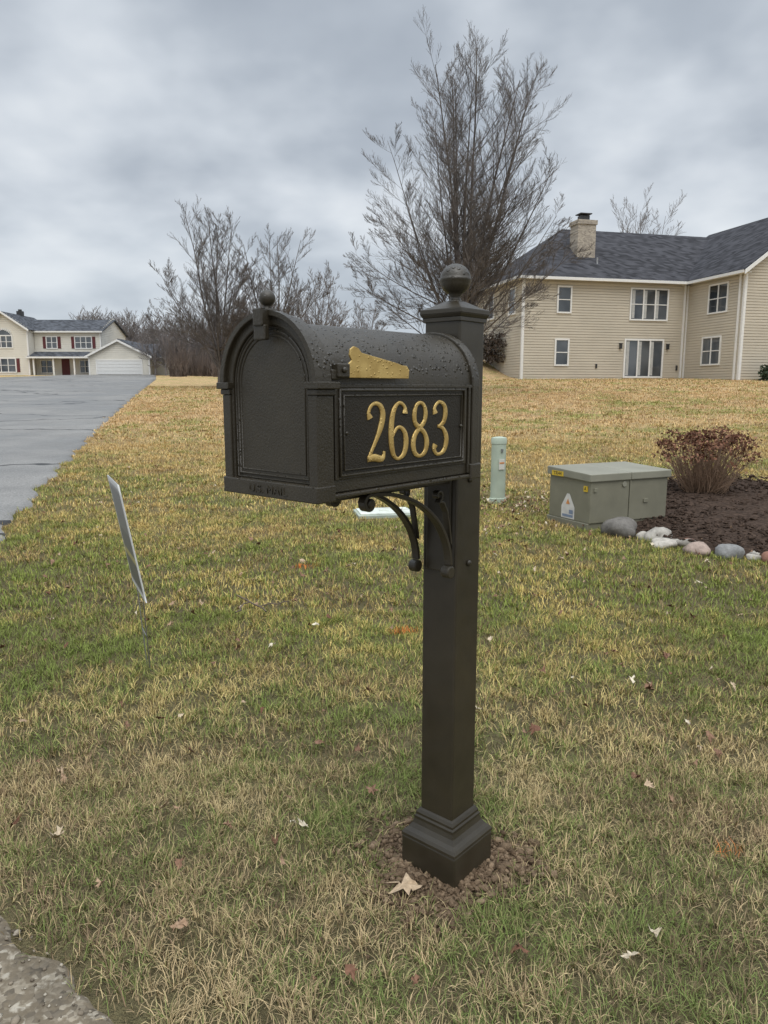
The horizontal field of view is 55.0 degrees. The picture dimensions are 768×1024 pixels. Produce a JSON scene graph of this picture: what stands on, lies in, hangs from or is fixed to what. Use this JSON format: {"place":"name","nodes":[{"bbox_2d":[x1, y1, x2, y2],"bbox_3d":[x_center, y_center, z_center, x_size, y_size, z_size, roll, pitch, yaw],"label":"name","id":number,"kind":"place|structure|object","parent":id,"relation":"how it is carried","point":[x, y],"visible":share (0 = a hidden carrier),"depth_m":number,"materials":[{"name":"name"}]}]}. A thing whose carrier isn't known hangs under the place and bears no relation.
{"place":"outdoors","nodes":[
{"label":"outdoors","id":0,"kind":"place"},
{"bbox_2d":[0,916,113,1023],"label":"street","id":1,"kind":"structure","parent":0,"point":[27,1003],"depth_m":1.73,"materials":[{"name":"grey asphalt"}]},
{"bbox_2d":[0,375,155,541],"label":"side road","id":2,"kind":"structure","parent":0,"point":[48,424],"depth_m":20.51,"materials":[{"name":"grey asphalt"}]},
{"bbox_2d":[0,375,767,1023],"bbox_3d":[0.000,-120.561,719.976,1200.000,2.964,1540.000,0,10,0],"label":"ground","id":3,"kind":"structure","parent":0,"point":[120,1015],"depth_m":2.93,"materials":[{"name":"plant"}]},
{"bbox_2d":[0,314,192,374],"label":"siding","id":4,"kind":"object","parent":3,"relation":"on","point":[111,333],"visible":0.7,"depth_m":82.04,"materials":[{"name":"beige plastic"}]},
{"bbox_2d":[16,337,95,374],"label":"shutters","id":5,"kind":"object","parent":4,"relation":"attached to","point":[65,366],"visible":0.94,"depth_m":82.98,"materials":[{"name":"red wood"}]},
{"bbox_2d":[0,311,160,374],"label":"trim","id":6,"kind":"structure","parent":4,"relation":"attached to","point":[80,342],"depth_m":81.70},
{"bbox_2d":[0,330,91,371],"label":"glass","id":7,"kind":"object","parent":6,"relation":"on","point":[4,364],"visible":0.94,"depth_m":82.88,"materials":[{"name":"grey glass"}]},
{"bbox_2d":[97,361,141,373],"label":"garage door","id":8,"kind":"structure","parent":6,"relation":"attached to","point":[119,369],"depth_m":80.43,"materials":[{"name":"white metal"}]},
{"bbox_2d":[0,311,192,357],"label":"roof","id":9,"kind":"structure","parent":4,"relation":"on","point":[31,323],"depth_m":83.75,"materials":[{"name":"grey"}]},
{"bbox_2d":[16,309,23,316],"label":"chimney","id":10,"kind":"object","parent":9,"relation":"on","point":[20,312],"visible":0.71,"depth_m":84.91,"materials":[{"name":"metal"}]},
{"bbox_2d":[107,475,150,670],"bbox_3d":[-1.253,0.331,3.660,0.122,0.990,0.482,-5,11,-26],"label":"yard sign","id":11,"kind":"object","parent":3,"relation":"on","point":[125,532],"visible":0.95,"depth_m":3.60,"materials":[{"name":"metal"}]},
{"bbox_2d":[68,303,296,375],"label":"distant trees","id":12,"kind":"object","parent":3,"relation":"on","point":[133,334],"visible":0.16,"depth_m":81.03,"materials":[{"name":"brown plant"}]},
{"bbox_2d":[160,334,224,376],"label":"brush thicket","id":13,"kind":"object","parent":3,"relation":"on","point":[201,366],"visible":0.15,"depth_m":74.41,"materials":[{"name":"brown plant"}]},
{"bbox_2d":[143,193,293,381],"bbox_3d":[-9.305,-12.626,43.566,9.088,11.085,8.287,-4,10,-22],"label":"bare tree","id":14,"kind":"object","parent":3,"relation":"on","point":[205,286],"visible":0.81,"depth_m":42.77,"materials":[{"name":"brown plant"}]},
{"bbox_2d":[224,291,262,342],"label":"bare tree","id":15,"kind":"object","parent":3,"relation":"on","point":[248,307],"visible":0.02,"depth_m":72.36,"materials":[{"name":"plant"}]},
{"bbox_2d":[235,595,288,612],"bbox_3d":[-0.792,0.576,4.685,0.384,0.041,0.454,0,10,0],"label":"fallen twig","id":16,"kind":"object","parent":3,"relation":"on","point":[256,604],"visible":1,"depth_m":4.65,"materials":[{"name":"grey wood"}]},
{"bbox_2d":[198,225,335,334],"bbox_3d":[-6.945,-12.477,45.438,7.253,9.963,6.967,-8,12,-39],"label":"bare tree","id":17,"kind":"object","parent":3,"relation":"on","point":[290,296],"visible":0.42,"depth_m":44.45,"materials":[{"name":"brown plant"}]},
{"bbox_2d":[286,261,351,326],"bbox_3d":[-5.374,-16.540,63.881,8.045,10.229,6.850,0,10,0],"label":"bare tree","id":18,"kind":"object","parent":3,"relation":"on","point":[317,317],"visible":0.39,"depth_m":63.45,"materials":[{"name":"brown plant"}]},
{"bbox_2d":[341,297,387,330],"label":"bare tree","id":19,"kind":"object","parent":3,"relation":"on","point":[375,317],"visible":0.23,"depth_m":69.74,"materials":[{"name":"plant"}]},
{"bbox_2d":[353,507,410,518],"bbox_3d":[0.000,0.009,8.011,0.620,0.068,0.440,-2,10,-10],"label":"utility access cover","id":20,"kind":"object","parent":3,"relation":"on","point":[386,512],"visible":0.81,"depth_m":7.84,"materials":[{"name":"white plastic"}]},
{"bbox_2d":[0,446,767,988],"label":"fallen leaves","id":21,"kind":"object","parent":3,"relation":"on","point":[350,968],"visible":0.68,"depth_m":3.44,"materials":[{"name":"beige plant"}]},
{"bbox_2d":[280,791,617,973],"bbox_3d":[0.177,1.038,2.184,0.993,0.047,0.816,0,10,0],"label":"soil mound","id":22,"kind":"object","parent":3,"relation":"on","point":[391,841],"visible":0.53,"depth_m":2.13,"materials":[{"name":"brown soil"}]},
{"bbox_2d":[216,264,491,887],"bbox_3d":[-0.001,0.254,1.856,0.316,1.756,0.764,8,13,40],"label":"mailbox","id":23,"kind":"object","parent":22,"relation":"on","point":[333,416],"visible":1,"depth_m":1.70,"materials":[{"name":"paint"}]},
{"bbox_2d":[237,328,309,484],"bbox_3d":[-0.222,-0.219,1.518,0.238,0.321,0.022,8,13,40],"label":"door","id":24,"kind":"structure","parent":23,"relation":"in","point":[272,374],"depth_m":1.51,"materials":[{"name":"metal"}]},
{"bbox_2d":[385,873,421,894],"bbox_3d":[0.053,1.038,2.060,0.108,0.032,0.076,0,10,0],"label":"dried maple leaf","id":25,"kind":"object","parent":22,"relation":"on","point":[407,884],"visible":1,"depth_m":2.05,"materials":[{"name":"beige plant"}]},
{"bbox_2d":[339,6,593,339],"bbox_3d":[3.101,-11.485,28.761,9.866,14.186,9.591,0,10,0],"label":"bare maple tree","id":26,"kind":"object","parent":3,"relation":"on","point":[478,263],"visible":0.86,"depth_m":27.85,"materials":[{"name":"brown plant"}]},
{"bbox_2d":[483,333,494,359],"bbox_3d":[5.829,-10.043,45.004,1.803,1.719,1.906,9,13,42],"label":"evergreen shrub","id":27,"kind":"object","parent":3,"relation":"on","point":[484,347],"visible":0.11,"depth_m":44.54,"materials":[{"name":"green plant"}]},
{"bbox_2d":[483,332,507,364],"bbox_3d":[6.954,-9.849,44.302,2.318,2.030,2.393,0,10,0],"label":"evergreen shrub","id":28,"kind":"object","parent":3,"relation":"on","point":[497,342],"visible":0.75,"depth_m":43.89,"materials":[{"name":"brown plant"}]},
{"bbox_2d":[483,360,511,379],"bbox_3d":[3.250,-9.052,47.660,12.500,2.321,19.000,0,10,0],"label":"grass berm","id":29,"kind":"object","parent":3,"relation":"on","point":[490,372],"depth_m":43.48,"materials":[{"name":"plant"}]},
{"bbox_2d":[489,436,506,503],"bbox_3d":[1.331,-0.464,8.588,0.206,0.827,0.173,-3,10,-20],"label":"utility pedestal","id":30,"kind":"object","parent":3,"relation":"on","point":[498,466],"visible":0.93,"depth_m":8.53,"materials":[{"name":"plastic"}]},
{"bbox_2d":[547,461,671,530],"bbox_3d":[2.296,-0.131,7.586,1.049,0.682,0.662,-5,11,-25],"label":"utility transformer box","id":31,"kind":"object","parent":3,"relation":"on","point":[593,496],"visible":0.91,"depth_m":7.33,"materials":[{"name":"paint"}]},
{"bbox_2d":[610,183,685,234],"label":"bare tree","id":32,"kind":"object","parent":3,"relation":"on","point":[644,216],"visible":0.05,"depth_m":67.61,"materials":[{"name":"brown plant"}]},
{"bbox_2d":[601,517,767,562],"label":"border rocks","id":33,"kind":"object","parent":3,"relation":"on","point":[622,526],"visible":0.81,"depth_m":6.46,"materials":[{"name":"grey stone"}]},
{"bbox_2d":[635,473,767,555],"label":"mulch bed","id":34,"kind":"object","parent":3,"relation":"on","point":[740,508],"visible":0.73,"depth_m":7.51,"materials":[{"name":"brown soil"}]},
{"bbox_2d":[646,421,762,493],"bbox_3d":[3.988,-0.666,9.037,1.407,0.904,1.249,0,10,0],"label":"hydrangea bush","id":35,"kind":"object","parent":34,"relation":"on","point":[710,477],"visible":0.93,"depth_m":8.88,"materials":[{"name":"brown plant"}]},
{"bbox_2d":[758,364,767,380],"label":"evergreen shrub","id":36,"kind":"object","parent":3,"relation":"on","point":[764,373],"visible":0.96,"depth_m":38.90,"materials":[{"name":"green plant"}]},
{"bbox_3d":[16.942,-10.706,45.768,19.970,5.900,13.670,-2,10,-14],"label":"wall","id":37,"kind":"object","parent":3,"relation":"on","visible":0},
{"bbox_2d":[484,269,747,379],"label":"trim","id":38,"kind":"structure","parent":37,"relation":"attached to","point":[742,322],"depth_m":41.65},
{"bbox_2d":[489,283,726,375],"bbox_3d":[15.520,-10.239,41.886,19.626,4.940,3.503,3,10,15],"label":"glass","id":39,"kind":"object","parent":38,"relation":"on","point":[562,345],"visible":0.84,"depth_m":42.70,"materials":[{"name":"grey glass"}]},
{"bbox_2d":[625,290,658,374],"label":"curtains","id":40,"kind":"object","parent":38,"relation":"attached to","point":[640,343],"visible":1,"depth_m":43.06,"materials":[{"name":"white fabric"}]},
{"bbox_2d":[468,256,767,379],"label":"siding","id":41,"kind":"object","parent":37,"relation":"on","point":[597,326],"visible":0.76,"depth_m":42.10,"materials":[{"name":"beige plastic"}]},
{"bbox_2d":[595,343,677,370],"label":"wall lanterns","id":42,"kind":"object","parent":41,"relation":"attached to","point":[667,347],"depth_m":43.42,"materials":[{"name":"black metal"}]},
{"bbox_2d":[485,271,751,290],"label":"soffit","id":43,"kind":"structure","parent":37,"relation":"on","point":[641,283],"depth_m":41.77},
{"bbox_2d":[484,218,767,285],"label":"roof","id":44,"kind":"structure","parent":37,"relation":"on","point":[635,256],"depth_m":43.55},
{"bbox_2d":[569,219,597,257],"bbox_3d":[11.695,-15.350,43.528,1.270,3.400,1.070,-2,10,-14],"label":"chimney","id":45,"kind":"object","parent":44,"relation":"on","point":[585,237],"visible":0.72,"depth_m":42.98,"materials":[{"name":"stone"}]},
{"bbox_2d":[575,212,591,219],"bbox_3d":[11.695,-17.233,43.213,0.750,0.420,0.650,-2,10,-14],"label":"chimney cap","id":46,"kind":"object","parent":45,"relation":"on","point":[581,215],"visible":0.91,"depth_m":43.02,"materials":[{"name":"black metal"}]},
{"bbox_2d":[745,252,767,273],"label":"rake boards","id":47,"kind":"object","parent":44,"relation":"attached to","point":[756,262],"visible":1,"depth_m":38.29,"materials":[{"name":"white wood"}]},
{"bbox_2d":[0,0,767,342],"label":"sky","id":48,"kind":"structure","parent":0,"point":[113,113],"materials":[{"name":"grey"}]}
]}

